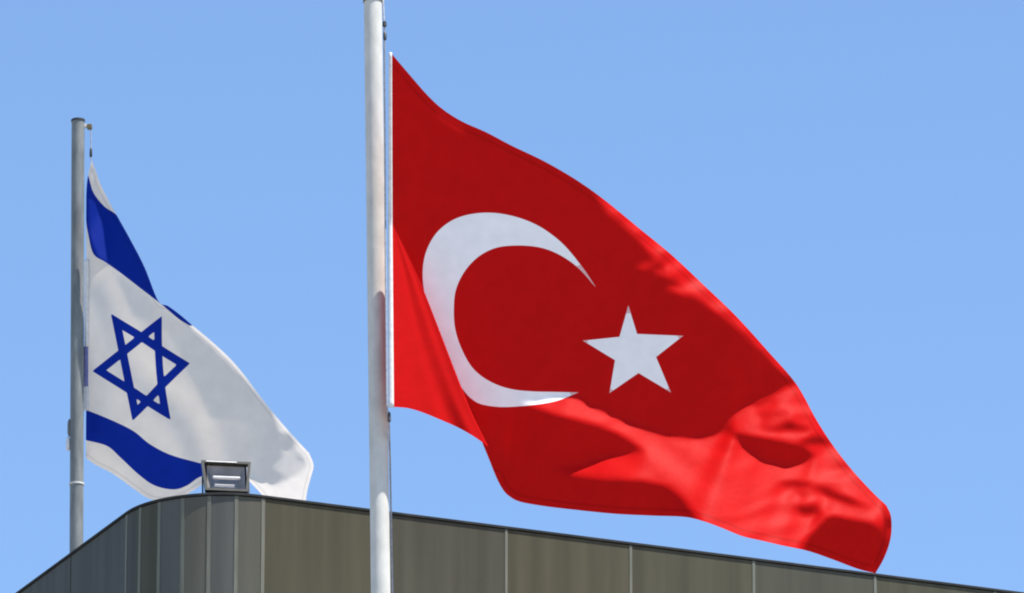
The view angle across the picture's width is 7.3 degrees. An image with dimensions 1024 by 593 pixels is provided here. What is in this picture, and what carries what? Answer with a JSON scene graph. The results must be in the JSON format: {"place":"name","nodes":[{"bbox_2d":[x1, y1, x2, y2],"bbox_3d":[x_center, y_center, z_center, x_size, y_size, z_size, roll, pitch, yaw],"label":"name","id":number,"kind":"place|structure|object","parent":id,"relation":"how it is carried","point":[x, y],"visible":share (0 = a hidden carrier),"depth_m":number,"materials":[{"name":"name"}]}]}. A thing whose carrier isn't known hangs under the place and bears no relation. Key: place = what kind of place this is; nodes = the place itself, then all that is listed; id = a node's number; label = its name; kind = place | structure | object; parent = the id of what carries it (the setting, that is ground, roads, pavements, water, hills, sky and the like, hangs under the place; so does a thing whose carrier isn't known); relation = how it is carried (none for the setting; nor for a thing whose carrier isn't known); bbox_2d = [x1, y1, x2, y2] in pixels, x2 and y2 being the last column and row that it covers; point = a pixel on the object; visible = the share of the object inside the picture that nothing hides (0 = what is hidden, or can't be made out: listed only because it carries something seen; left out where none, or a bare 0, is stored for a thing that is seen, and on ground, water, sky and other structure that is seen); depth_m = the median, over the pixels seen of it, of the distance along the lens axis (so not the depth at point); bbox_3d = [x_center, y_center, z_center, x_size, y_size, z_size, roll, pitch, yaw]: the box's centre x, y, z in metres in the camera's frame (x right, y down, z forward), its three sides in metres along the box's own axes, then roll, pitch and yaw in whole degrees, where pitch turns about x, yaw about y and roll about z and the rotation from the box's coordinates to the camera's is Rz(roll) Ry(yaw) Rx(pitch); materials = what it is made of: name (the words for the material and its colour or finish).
{"place":"outdoors","nodes":[
{"label":"outdoors","id":0,"kind":"place"},
{"bbox_2d":[0,0,1023,592],"label":"sky","id":1,"kind":"structure","parent":0,"point":[845,177],"materials":[{"name":"blue"}]},
{"bbox_2d":[16,492,1023,592],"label":"building","id":2,"kind":"structure","parent":0,"point":[221,542],"depth_m":60.33,"materials":[{"name":"metal"}]},
{"bbox_2d":[66,117,91,551],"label":"flagpole","id":3,"kind":"object","parent":2,"relation":"on","point":[75,433],"visible":0.98,"depth_m":71.29,"materials":[{"name":"metal"}]},
{"bbox_2d":[84,160,313,499],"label":"flag","id":4,"kind":"object","parent":3,"relation":"attached to","point":[172,398],"visible":0.95,"depth_m":71.36,"materials":[{"name":"white fabric"}]},
{"bbox_2d":[201,460,250,493],"bbox_3d":[-2.147,1.388,60.118,0.373,0.306,0.219,3,-20,-8],"label":"floodlight","id":5,"kind":"object","parent":2,"relation":"on","point":[227,476],"visible":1,"depth_m":60.13,"materials":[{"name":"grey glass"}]},
{"label":"ground","id":6,"kind":"structure","parent":0,"visible":0},
{"bbox_2d":[363,0,392,592],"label":"flagpole","id":7,"kind":"object","parent":6,"relation":"on","point":[379,412],"visible":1,"depth_m":58.11,"materials":[{"name":"white metal"}]},
{"bbox_2d":[388,52,891,572],"bbox_3d":[0.829,0.213,58.494,3.865,3.542,0.740,6,-20,-17],"label":"flag","id":8,"kind":"object","parent":7,"relation":"attached to","point":[558,338],"visible":1,"depth_m":58.29,"materials":[{"name":"red fabric"}]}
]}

